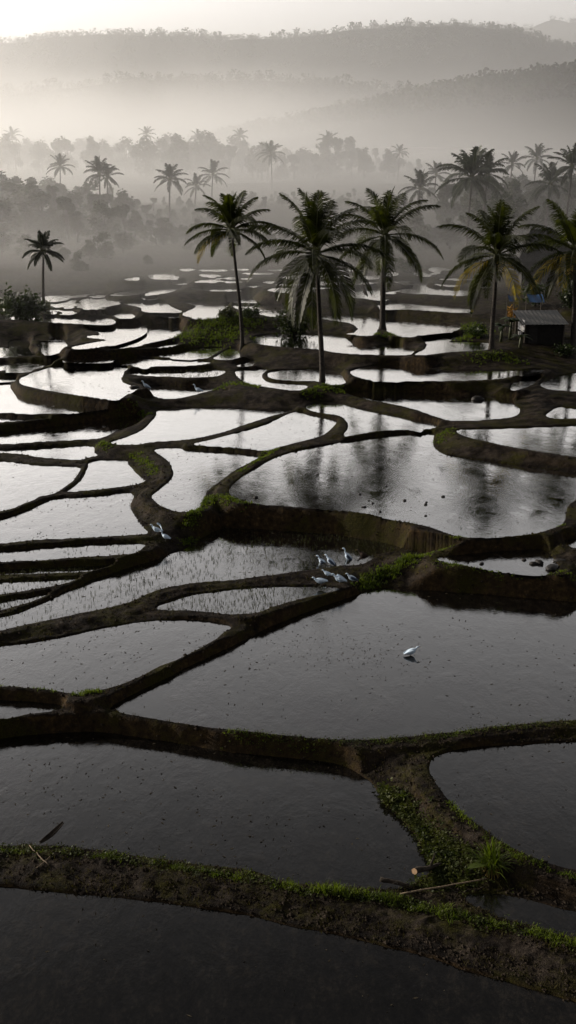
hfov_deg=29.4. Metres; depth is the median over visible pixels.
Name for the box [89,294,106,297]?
water
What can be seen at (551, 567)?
rock
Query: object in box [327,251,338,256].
shrub
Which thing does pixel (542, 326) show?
hut
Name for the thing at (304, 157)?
broadleaf tree
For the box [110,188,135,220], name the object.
broadleaf tree
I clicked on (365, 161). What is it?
broadleaf tree
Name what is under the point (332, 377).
water
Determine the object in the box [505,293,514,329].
tarpaulin
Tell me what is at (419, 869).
log
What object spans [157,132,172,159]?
broadleaf tree
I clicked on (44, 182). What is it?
broadleaf tree
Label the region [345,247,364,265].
shrub
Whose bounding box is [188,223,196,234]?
broadleaf tree
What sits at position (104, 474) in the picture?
water
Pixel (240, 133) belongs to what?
coconut palm
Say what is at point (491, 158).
coconut palm
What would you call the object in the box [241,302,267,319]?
bush
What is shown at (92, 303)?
water
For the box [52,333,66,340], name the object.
water
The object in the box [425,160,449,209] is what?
coconut palm
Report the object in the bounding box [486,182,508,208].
broadleaf tree
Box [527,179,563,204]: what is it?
broadleaf tree
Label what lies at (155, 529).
bird
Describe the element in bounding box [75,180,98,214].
broadleaf tree
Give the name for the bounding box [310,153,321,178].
broadleaf tree
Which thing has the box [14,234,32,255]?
shrub
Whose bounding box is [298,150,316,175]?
broadleaf tree
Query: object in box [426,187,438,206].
broadleaf tree
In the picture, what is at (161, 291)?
water
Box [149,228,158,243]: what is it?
broadleaf tree
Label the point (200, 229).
broadleaf tree
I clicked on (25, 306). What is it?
bush
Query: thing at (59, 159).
coconut palm
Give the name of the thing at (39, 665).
water
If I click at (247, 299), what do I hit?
water
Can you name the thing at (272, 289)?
water
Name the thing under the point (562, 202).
broadleaf tree
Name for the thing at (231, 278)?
water
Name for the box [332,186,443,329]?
coconut palm
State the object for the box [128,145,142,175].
broadleaf tree
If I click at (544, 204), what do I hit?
broadleaf tree
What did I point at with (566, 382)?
water
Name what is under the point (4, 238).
shrub
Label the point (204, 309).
water
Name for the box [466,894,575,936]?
water
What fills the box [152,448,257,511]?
water
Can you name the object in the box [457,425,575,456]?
water
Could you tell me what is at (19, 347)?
water
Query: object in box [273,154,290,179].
broadleaf tree
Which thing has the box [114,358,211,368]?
water
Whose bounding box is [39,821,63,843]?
palm sheath
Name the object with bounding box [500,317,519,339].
banana plant
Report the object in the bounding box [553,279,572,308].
bush
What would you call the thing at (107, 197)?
broadleaf tree
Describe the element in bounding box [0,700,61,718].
water
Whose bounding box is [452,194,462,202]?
broadleaf tree
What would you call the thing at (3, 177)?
broadleaf tree
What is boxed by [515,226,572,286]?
broadleaf tree
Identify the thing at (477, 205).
broadleaf tree
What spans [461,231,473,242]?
broadleaf tree
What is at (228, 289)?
water
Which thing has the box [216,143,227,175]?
broadleaf tree
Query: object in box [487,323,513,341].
banana plant
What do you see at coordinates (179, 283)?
water
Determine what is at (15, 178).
broadleaf tree
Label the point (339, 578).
bird
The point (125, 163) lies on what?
broadleaf tree
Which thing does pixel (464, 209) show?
broadleaf tree
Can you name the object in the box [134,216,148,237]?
broadleaf tree
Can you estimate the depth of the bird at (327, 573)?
42.36 m
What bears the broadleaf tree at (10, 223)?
on the ground at (536, 401)
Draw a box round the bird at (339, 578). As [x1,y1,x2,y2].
[329,573,346,584]
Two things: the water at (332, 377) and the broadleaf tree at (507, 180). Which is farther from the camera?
the broadleaf tree at (507, 180)
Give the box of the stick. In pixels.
[29,845,48,864]
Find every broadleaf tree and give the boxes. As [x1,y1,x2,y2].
[0,132,21,172]
[0,139,14,170]
[0,170,12,191]
[0,178,37,210]
[0,184,15,200]
[0,197,23,236]
[0,200,11,234]
[6,179,51,217]
[8,143,22,174]
[11,176,20,186]
[17,137,33,168]
[19,211,39,233]
[23,141,40,167]
[26,177,36,190]
[27,192,52,232]
[28,140,54,173]
[30,149,44,174]
[36,216,49,231]
[38,176,57,207]
[45,185,64,213]
[46,136,78,174]
[49,141,59,171]
[54,183,67,195]
[56,196,75,238]
[58,189,83,206]
[61,139,74,174]
[61,190,89,219]
[64,142,83,166]
[67,210,90,242]
[72,138,84,167]
[73,137,90,167]
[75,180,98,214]
[79,135,101,174]
[85,193,107,220]
[87,201,104,221]
[88,199,122,243]
[93,139,112,168]
[96,193,112,217]
[106,187,114,207]
[108,136,138,174]
[109,142,125,162]
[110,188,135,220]
[114,204,138,233]
[123,210,140,236]
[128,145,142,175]
[130,135,160,179]
[132,199,140,215]
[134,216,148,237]
[138,205,146,216]
[141,205,155,219]
[149,198,156,210]
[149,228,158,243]
[151,137,170,176]
[155,209,163,220]
[155,218,165,227]
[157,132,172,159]
[157,217,179,239]
[160,133,192,177]
[162,205,171,215]
[168,209,178,222]
[176,196,183,206]
[181,225,192,238]
[183,129,223,176]
[184,140,203,176]
[186,198,193,209]
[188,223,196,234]
[191,210,199,218]
[192,215,206,223]
[193,219,200,231]
[197,221,209,237]
[202,227,210,236]
[206,211,214,222]
[211,149,225,179]
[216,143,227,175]
[226,134,248,171]
[236,140,247,172]
[238,144,253,170]
[244,141,279,179]
[246,155,254,179]
[246,191,256,203]
[257,196,266,208]
[258,144,275,179]
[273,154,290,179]
[276,192,286,206]
[277,147,292,165]
[287,154,299,178]
[291,191,297,201]
[292,148,317,175]
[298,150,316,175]
[310,135,346,175]
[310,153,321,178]
[330,137,342,173]
[334,143,345,167]
[335,197,343,206]
[337,136,356,172]
[343,228,352,241]
[346,151,356,175]
[349,210,369,228]
[351,148,365,173]
[353,234,361,242]
[356,146,375,178]
[362,224,377,238]
[372,148,381,169]
[378,148,393,177]
[383,153,406,176]
[396,198,410,213]
[397,220,409,232]
[401,211,430,245]
[404,217,416,229]
[413,159,422,171]
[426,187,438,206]
[433,196,454,221]
[435,218,445,228]
[436,183,460,220]
[439,217,459,244]
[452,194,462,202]
[457,184,490,218]
[458,192,477,223]
[458,195,491,242]
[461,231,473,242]
[471,188,528,236]
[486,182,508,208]
[490,182,518,200]
[502,174,515,186]
[507,195,534,236]
[508,179,525,203]
[510,173,533,194]
[515,226,572,286]
[516,212,530,233]
[523,188,546,218]
[524,207,536,232]
[525,180,562,214]
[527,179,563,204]
[536,211,554,230]
[541,201,558,224]
[542,193,566,215]
[560,173,575,209]
[562,180,575,210]
[563,203,575,219]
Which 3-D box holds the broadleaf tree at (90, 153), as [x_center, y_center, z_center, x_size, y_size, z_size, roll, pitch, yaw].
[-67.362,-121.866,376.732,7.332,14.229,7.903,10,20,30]
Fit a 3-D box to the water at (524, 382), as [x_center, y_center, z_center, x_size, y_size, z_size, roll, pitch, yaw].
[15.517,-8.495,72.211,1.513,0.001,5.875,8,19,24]
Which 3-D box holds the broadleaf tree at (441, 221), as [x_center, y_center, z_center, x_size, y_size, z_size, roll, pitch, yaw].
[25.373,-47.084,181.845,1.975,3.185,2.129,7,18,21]
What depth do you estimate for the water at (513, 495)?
51.51 m
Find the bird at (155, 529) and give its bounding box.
[150,523,162,532]
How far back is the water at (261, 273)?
120.83 m
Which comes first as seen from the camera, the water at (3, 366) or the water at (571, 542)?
the water at (571, 542)
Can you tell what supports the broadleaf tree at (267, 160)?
on the ground at (536, 401)
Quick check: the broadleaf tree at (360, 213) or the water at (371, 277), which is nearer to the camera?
the water at (371, 277)
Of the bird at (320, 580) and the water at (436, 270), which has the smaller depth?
the bird at (320, 580)
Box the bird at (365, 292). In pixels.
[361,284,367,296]
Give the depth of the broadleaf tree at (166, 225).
174.05 m
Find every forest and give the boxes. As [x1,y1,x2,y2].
[0,17,575,73]
[0,69,415,108]
[6,59,575,146]
[434,15,575,33]
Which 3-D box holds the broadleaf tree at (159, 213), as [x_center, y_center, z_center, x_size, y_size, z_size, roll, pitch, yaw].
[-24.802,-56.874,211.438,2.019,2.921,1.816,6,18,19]
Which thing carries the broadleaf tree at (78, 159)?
on the ground at (536, 401)
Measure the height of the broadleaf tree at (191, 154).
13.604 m
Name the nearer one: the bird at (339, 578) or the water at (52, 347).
the bird at (339, 578)
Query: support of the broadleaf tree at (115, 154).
on the ground at (536, 401)
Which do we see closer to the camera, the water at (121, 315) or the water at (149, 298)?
the water at (121, 315)
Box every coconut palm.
[3,126,23,170]
[22,230,63,311]
[46,153,74,182]
[83,155,118,193]
[93,163,123,207]
[138,126,155,142]
[153,163,187,224]
[184,173,209,208]
[184,190,278,349]
[188,128,204,143]
[198,159,228,201]
[231,128,247,172]
[243,188,392,380]
[255,140,284,189]
[317,130,340,176]
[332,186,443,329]
[390,144,408,182]
[398,169,438,225]
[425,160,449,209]
[435,145,509,246]
[436,199,563,348]
[468,151,507,244]
[501,150,526,186]
[516,199,575,345]
[518,143,552,180]
[523,161,571,226]
[547,143,575,216]
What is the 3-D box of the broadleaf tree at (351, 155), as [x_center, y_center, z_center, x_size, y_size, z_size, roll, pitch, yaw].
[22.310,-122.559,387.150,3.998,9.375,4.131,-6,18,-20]
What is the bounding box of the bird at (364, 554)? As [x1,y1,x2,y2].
[357,549,368,556]
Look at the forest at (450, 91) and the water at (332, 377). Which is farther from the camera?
the forest at (450, 91)
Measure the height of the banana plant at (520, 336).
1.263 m
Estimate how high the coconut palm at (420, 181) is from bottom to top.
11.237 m
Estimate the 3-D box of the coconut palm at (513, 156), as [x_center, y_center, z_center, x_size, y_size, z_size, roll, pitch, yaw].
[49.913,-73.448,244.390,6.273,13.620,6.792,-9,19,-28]
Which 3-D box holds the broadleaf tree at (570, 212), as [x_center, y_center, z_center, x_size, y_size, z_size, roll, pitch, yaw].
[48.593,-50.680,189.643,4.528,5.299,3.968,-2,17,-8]
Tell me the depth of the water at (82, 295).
109.31 m
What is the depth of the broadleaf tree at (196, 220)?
178.56 m
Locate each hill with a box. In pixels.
[0,26,575,93]
[0,80,397,144]
[50,77,575,150]
[447,19,575,43]
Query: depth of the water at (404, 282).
113.79 m
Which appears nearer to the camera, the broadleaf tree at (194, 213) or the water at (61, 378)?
the water at (61, 378)
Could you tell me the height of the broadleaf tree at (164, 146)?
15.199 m
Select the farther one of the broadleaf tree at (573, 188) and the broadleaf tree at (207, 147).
the broadleaf tree at (207, 147)
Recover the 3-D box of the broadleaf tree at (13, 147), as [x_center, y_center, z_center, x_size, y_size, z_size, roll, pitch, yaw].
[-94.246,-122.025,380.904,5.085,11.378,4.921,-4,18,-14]
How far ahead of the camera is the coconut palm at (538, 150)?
256.30 m
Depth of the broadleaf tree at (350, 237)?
155.60 m
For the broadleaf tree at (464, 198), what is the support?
on the ground at (536, 401)
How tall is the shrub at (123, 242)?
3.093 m
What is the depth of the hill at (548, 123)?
632.09 m
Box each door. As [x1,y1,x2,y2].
[528,325,537,343]
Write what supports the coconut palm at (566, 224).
on the ground at (536, 401)
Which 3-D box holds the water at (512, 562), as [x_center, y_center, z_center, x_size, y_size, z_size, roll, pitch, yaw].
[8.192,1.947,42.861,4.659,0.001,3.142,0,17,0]
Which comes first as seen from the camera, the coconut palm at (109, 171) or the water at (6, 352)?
the water at (6, 352)
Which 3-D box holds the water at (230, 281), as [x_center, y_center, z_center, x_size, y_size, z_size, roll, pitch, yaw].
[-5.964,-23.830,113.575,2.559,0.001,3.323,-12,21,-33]
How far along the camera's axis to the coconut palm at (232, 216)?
81.96 m
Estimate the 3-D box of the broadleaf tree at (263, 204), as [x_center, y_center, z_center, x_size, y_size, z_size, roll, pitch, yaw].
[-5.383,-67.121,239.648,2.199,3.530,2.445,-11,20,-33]
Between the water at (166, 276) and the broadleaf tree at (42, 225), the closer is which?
the water at (166, 276)
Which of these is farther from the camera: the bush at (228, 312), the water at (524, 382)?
the bush at (228, 312)
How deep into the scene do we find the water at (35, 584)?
41.42 m
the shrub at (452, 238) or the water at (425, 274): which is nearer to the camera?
the water at (425, 274)
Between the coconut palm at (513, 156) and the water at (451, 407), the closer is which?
the water at (451, 407)
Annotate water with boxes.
[0,315,115,324]
[0,347,16,357]
[0,363,9,370]
[0,377,15,381]
[0,382,104,413]
[0,417,34,421]
[0,417,141,443]
[0,446,96,459]
[0,461,80,510]
[0,492,147,542]
[0,528,399,629]
[0,543,144,561]
[0,565,109,574]
[0,578,77,593]
[0,593,46,609]
[0,619,230,694]
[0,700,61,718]
[0,732,428,888]
[0,887,575,1023]
[5,361,53,372]
[9,340,35,355]
[19,365,138,399]
[35,335,50,340]
[38,340,66,354]
[41,295,69,301]
[41,308,58,313]
[51,297,80,308]
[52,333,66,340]
[55,309,77,314]
[63,356,121,362]
[66,293,93,297]
[67,460,144,491]
[72,298,120,309]
[72,325,146,348]
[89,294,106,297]
[104,312,135,318]
[109,324,182,348]
[111,290,144,295]
[111,408,290,444]
[111,588,575,739]
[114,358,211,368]
[122,301,181,312]
[125,277,138,280]
[129,370,224,376]
[141,296,158,299]
[142,347,222,359]
[145,287,181,295]
[147,235,177,244]
[147,386,214,398]
[148,273,178,279]
[149,343,177,347]
[152,314,178,317]
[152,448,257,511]
[157,586,339,613]
[171,282,190,284]
[182,301,229,318]
[191,287,236,291]
[194,412,336,450]
[196,278,225,282]
[198,269,227,271]
[199,273,220,277]
[214,348,240,359]
[216,277,234,279]
[225,280,241,282]
[225,295,259,302]
[229,433,575,537]
[231,268,248,270]
[232,305,286,316]
[235,369,306,389]
[236,361,254,366]
[242,272,273,274]
[251,334,413,354]
[268,288,292,292]
[268,369,345,384]
[306,402,437,435]
[322,315,461,336]
[347,391,519,420]
[349,288,388,300]
[350,364,543,381]
[354,281,377,284]
[364,275,379,278]
[377,302,469,312]
[394,281,413,284]
[394,282,469,295]
[410,272,435,276]
[415,335,488,354]
[429,267,450,274]
[429,742,575,869]
[435,284,461,286]
[438,549,557,575]
[439,278,472,280]
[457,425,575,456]
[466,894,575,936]
[510,376,540,389]
[541,373,575,390]
[546,407,575,418]
[564,539,575,547]
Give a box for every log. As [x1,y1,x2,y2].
[379,877,409,886]
[412,853,441,873]
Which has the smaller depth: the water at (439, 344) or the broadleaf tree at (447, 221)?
the water at (439, 344)
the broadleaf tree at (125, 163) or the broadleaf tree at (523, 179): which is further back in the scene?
the broadleaf tree at (125, 163)
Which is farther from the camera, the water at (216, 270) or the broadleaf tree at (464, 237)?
the broadleaf tree at (464, 237)
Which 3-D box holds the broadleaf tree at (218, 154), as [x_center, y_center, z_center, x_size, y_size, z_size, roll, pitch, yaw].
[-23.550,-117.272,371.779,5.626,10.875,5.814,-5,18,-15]
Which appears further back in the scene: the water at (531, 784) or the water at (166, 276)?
the water at (166, 276)
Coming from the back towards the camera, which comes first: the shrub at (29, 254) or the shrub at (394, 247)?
the shrub at (394, 247)
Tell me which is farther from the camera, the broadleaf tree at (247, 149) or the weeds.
the broadleaf tree at (247, 149)
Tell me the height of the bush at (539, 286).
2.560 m
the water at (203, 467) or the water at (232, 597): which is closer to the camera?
the water at (232, 597)
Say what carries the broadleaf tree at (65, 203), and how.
on the ground at (536, 401)
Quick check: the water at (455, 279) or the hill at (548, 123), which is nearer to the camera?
the water at (455, 279)
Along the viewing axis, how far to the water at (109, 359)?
79.91 m
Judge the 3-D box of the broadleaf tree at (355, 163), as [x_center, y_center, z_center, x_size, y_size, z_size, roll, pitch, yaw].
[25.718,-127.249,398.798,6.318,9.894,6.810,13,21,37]
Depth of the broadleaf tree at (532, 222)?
184.38 m
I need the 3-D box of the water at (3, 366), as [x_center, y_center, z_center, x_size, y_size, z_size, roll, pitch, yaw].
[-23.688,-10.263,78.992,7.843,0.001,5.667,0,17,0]
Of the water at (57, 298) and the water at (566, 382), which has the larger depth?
the water at (57, 298)
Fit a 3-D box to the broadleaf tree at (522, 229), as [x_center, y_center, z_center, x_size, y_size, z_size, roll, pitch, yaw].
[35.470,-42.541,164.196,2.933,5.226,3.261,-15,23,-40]
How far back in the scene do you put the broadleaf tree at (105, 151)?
397.70 m
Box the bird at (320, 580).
[311,577,327,586]
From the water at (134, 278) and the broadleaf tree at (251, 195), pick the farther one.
the broadleaf tree at (251, 195)
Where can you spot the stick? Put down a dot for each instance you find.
(39, 855)
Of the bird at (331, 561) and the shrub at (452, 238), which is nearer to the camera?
the bird at (331, 561)
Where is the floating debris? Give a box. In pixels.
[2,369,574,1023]
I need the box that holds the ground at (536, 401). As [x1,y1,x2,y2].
[0,147,575,1001]
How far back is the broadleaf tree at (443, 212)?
198.80 m
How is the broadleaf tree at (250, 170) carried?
on the ground at (536, 401)
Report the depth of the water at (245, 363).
80.44 m
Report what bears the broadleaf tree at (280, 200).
on the ground at (536, 401)
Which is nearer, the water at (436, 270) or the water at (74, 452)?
the water at (74, 452)
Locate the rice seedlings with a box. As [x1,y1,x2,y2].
[0,369,394,622]
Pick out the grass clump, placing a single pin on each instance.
(491, 860)
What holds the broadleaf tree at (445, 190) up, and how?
on the ground at (536, 401)
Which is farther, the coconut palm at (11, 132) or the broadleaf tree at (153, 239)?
the coconut palm at (11, 132)
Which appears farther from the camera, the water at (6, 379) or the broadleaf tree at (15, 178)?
the broadleaf tree at (15, 178)
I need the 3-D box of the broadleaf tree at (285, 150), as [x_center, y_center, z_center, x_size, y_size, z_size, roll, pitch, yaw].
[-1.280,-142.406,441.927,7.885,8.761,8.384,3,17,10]
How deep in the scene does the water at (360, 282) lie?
114.81 m
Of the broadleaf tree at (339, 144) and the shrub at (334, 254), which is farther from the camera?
the broadleaf tree at (339, 144)
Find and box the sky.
[0,0,575,43]
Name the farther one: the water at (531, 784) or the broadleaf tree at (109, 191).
the broadleaf tree at (109, 191)
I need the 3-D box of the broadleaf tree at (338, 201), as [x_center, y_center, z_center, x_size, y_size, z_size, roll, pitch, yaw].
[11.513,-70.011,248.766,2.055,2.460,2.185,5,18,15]
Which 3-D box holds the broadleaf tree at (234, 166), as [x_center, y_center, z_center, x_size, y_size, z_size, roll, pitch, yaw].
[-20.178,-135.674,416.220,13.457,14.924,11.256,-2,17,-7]
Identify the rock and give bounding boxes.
[471,396,484,400]
[535,559,543,564]
[545,564,558,570]
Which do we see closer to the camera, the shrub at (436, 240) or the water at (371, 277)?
the water at (371, 277)
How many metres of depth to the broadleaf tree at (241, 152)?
403.97 m
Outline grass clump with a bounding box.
[467,837,520,881]
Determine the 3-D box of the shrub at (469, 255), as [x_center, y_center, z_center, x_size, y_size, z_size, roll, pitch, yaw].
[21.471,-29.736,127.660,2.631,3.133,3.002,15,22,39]
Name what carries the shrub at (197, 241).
on the ground at (536, 401)
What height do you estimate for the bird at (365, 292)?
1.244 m
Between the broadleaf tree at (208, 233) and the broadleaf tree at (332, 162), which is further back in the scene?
the broadleaf tree at (332, 162)
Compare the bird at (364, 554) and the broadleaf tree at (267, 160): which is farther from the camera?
the broadleaf tree at (267, 160)
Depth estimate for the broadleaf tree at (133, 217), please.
181.17 m
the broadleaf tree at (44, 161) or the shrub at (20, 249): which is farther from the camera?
the broadleaf tree at (44, 161)
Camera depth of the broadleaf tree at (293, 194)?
259.19 m
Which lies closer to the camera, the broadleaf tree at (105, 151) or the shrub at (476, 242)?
the shrub at (476, 242)
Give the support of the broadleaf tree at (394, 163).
on the ground at (536, 401)
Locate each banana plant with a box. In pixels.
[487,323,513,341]
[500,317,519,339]
[510,334,530,347]
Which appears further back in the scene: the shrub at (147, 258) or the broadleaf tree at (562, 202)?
the broadleaf tree at (562, 202)
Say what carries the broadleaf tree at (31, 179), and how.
on the ground at (536, 401)
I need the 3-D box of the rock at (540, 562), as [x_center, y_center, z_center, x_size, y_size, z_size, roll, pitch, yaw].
[9.770,1.959,42.703,0.301,0.214,0.481,-8,19,-23]
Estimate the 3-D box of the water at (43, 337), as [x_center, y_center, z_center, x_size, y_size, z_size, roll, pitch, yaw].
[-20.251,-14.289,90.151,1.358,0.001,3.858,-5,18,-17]
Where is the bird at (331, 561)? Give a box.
[325,554,335,565]
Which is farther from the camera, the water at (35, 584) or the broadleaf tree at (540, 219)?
the broadleaf tree at (540, 219)
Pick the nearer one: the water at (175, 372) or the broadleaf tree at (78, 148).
the water at (175, 372)
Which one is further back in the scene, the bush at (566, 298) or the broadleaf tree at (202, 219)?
the broadleaf tree at (202, 219)
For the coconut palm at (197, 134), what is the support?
on the ground at (536, 401)
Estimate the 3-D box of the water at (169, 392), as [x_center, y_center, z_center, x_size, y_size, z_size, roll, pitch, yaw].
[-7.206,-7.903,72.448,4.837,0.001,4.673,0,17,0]
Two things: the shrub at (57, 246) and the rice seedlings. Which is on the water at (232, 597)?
the rice seedlings
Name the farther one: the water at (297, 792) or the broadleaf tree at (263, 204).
the broadleaf tree at (263, 204)
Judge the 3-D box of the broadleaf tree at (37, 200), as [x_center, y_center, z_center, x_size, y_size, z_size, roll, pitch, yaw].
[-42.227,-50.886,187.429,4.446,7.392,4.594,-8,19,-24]
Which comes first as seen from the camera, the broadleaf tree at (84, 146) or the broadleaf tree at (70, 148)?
the broadleaf tree at (70, 148)
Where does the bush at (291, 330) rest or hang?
on the ground at (536, 401)
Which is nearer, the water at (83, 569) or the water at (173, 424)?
the water at (83, 569)
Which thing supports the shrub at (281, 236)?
on the ground at (536, 401)
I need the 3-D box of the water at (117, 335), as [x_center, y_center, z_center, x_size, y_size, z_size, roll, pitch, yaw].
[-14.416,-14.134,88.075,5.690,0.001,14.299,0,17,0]
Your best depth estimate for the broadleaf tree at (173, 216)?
209.94 m
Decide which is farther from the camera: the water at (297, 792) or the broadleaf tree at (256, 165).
the broadleaf tree at (256, 165)
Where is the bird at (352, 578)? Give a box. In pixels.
[346,573,358,581]
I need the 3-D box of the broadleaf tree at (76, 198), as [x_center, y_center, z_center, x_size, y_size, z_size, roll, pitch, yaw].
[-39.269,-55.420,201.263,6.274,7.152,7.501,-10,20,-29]
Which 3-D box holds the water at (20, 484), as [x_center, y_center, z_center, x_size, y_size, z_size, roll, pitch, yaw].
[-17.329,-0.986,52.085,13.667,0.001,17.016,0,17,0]
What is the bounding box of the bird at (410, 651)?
[403,646,418,654]
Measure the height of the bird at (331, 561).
0.502 m
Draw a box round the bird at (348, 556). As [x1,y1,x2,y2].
[341,547,352,559]
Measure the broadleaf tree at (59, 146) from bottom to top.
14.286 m
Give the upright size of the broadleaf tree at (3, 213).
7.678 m
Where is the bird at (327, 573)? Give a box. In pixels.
[322,569,332,576]
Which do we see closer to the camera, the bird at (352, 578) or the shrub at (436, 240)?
the bird at (352, 578)
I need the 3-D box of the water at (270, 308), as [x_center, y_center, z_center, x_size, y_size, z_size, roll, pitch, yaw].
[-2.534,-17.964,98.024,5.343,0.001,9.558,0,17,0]
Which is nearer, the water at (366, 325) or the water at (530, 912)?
the water at (530, 912)
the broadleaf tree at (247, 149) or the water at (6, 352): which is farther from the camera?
the broadleaf tree at (247, 149)
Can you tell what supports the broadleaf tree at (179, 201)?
on the ground at (536, 401)
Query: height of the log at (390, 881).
0.221 m
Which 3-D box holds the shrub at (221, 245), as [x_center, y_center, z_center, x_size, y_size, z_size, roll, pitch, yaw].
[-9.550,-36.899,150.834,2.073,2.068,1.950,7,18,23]
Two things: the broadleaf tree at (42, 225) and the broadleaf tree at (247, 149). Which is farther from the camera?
the broadleaf tree at (247, 149)
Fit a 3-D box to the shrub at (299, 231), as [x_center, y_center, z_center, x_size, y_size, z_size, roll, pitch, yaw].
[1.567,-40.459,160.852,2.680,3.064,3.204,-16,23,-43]
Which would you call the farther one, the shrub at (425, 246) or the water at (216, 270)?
the shrub at (425, 246)
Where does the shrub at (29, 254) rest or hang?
on the ground at (536, 401)
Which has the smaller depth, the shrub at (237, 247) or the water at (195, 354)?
the water at (195, 354)
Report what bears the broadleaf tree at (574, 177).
on the ground at (536, 401)
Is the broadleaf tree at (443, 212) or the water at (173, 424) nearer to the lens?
the water at (173, 424)
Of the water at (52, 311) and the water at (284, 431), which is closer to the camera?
the water at (284, 431)
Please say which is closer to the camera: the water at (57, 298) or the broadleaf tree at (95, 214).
the water at (57, 298)
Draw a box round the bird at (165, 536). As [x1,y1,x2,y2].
[158,531,170,540]
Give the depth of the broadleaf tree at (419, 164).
389.31 m
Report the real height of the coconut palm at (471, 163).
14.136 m
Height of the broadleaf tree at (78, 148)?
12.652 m
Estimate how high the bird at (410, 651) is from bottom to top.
0.348 m
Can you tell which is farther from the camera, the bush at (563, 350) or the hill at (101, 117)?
the hill at (101, 117)
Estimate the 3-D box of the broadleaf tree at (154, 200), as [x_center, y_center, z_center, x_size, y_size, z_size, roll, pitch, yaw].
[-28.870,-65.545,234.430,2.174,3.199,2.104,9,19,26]
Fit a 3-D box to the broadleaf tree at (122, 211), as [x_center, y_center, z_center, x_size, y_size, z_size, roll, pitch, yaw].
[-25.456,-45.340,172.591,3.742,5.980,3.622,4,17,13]
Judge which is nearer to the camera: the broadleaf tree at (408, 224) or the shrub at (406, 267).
the shrub at (406, 267)
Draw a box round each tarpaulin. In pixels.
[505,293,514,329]
[525,292,543,309]
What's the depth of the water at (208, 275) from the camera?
119.29 m
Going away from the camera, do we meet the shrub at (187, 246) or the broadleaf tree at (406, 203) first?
the shrub at (187, 246)
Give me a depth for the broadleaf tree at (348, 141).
402.66 m
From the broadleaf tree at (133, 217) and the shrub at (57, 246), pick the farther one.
the broadleaf tree at (133, 217)
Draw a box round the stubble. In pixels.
[0,427,575,999]
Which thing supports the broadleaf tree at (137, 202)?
on the ground at (536, 401)
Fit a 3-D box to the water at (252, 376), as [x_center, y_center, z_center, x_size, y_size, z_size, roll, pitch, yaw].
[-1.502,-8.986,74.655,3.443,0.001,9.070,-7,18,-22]
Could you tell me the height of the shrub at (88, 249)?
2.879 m
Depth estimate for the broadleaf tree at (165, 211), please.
223.74 m
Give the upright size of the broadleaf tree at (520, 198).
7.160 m
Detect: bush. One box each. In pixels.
[0,282,48,319]
[37,298,53,311]
[214,304,236,317]
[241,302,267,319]
[272,303,326,336]
[464,321,487,336]
[507,304,516,317]
[518,281,547,305]
[551,342,575,357]
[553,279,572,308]
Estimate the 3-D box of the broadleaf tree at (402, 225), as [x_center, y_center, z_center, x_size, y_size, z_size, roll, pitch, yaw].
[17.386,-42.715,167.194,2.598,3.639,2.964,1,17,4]
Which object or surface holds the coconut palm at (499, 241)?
on the ground at (536, 401)
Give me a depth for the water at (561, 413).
64.57 m
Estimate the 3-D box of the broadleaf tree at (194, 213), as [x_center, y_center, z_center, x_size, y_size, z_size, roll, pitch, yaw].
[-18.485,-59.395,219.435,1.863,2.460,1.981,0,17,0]
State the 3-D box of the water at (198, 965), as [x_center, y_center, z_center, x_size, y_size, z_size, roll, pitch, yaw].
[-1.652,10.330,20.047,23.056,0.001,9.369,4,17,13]
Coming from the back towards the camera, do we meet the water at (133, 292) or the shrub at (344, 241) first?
the shrub at (344, 241)
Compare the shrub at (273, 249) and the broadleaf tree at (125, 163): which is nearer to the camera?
the shrub at (273, 249)
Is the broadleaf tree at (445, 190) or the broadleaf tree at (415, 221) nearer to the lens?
the broadleaf tree at (415, 221)
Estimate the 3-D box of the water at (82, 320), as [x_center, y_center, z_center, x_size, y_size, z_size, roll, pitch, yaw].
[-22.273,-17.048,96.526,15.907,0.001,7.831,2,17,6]
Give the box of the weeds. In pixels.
[0,717,575,953]
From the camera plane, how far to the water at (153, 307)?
101.94 m
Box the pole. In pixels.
[400,878,486,894]
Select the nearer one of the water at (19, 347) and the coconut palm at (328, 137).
the water at (19, 347)
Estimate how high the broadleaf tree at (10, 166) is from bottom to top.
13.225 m
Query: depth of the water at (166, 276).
120.75 m
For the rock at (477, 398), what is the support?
on the water at (451, 407)
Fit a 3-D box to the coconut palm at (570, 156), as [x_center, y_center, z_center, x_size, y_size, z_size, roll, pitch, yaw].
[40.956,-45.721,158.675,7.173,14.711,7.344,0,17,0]
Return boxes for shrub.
[0,231,10,251]
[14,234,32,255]
[27,242,41,258]
[48,244,64,259]
[57,247,70,259]
[69,251,88,270]
[78,239,96,259]
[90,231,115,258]
[114,232,132,252]
[143,255,152,263]
[153,226,172,243]
[182,238,194,249]
[194,235,204,243]
[214,241,225,248]
[223,241,241,252]
[245,239,254,247]
[254,230,275,251]
[267,243,278,253]
[278,230,291,239]
[290,226,305,241]
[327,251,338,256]
[339,237,352,247]
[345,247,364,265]
[389,232,408,250]
[394,251,422,273]
[416,231,433,249]
[430,232,444,246]
[438,226,462,248]
[461,243,485,266]
[469,237,489,260]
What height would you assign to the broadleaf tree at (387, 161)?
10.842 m
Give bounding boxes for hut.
[512,310,568,344]

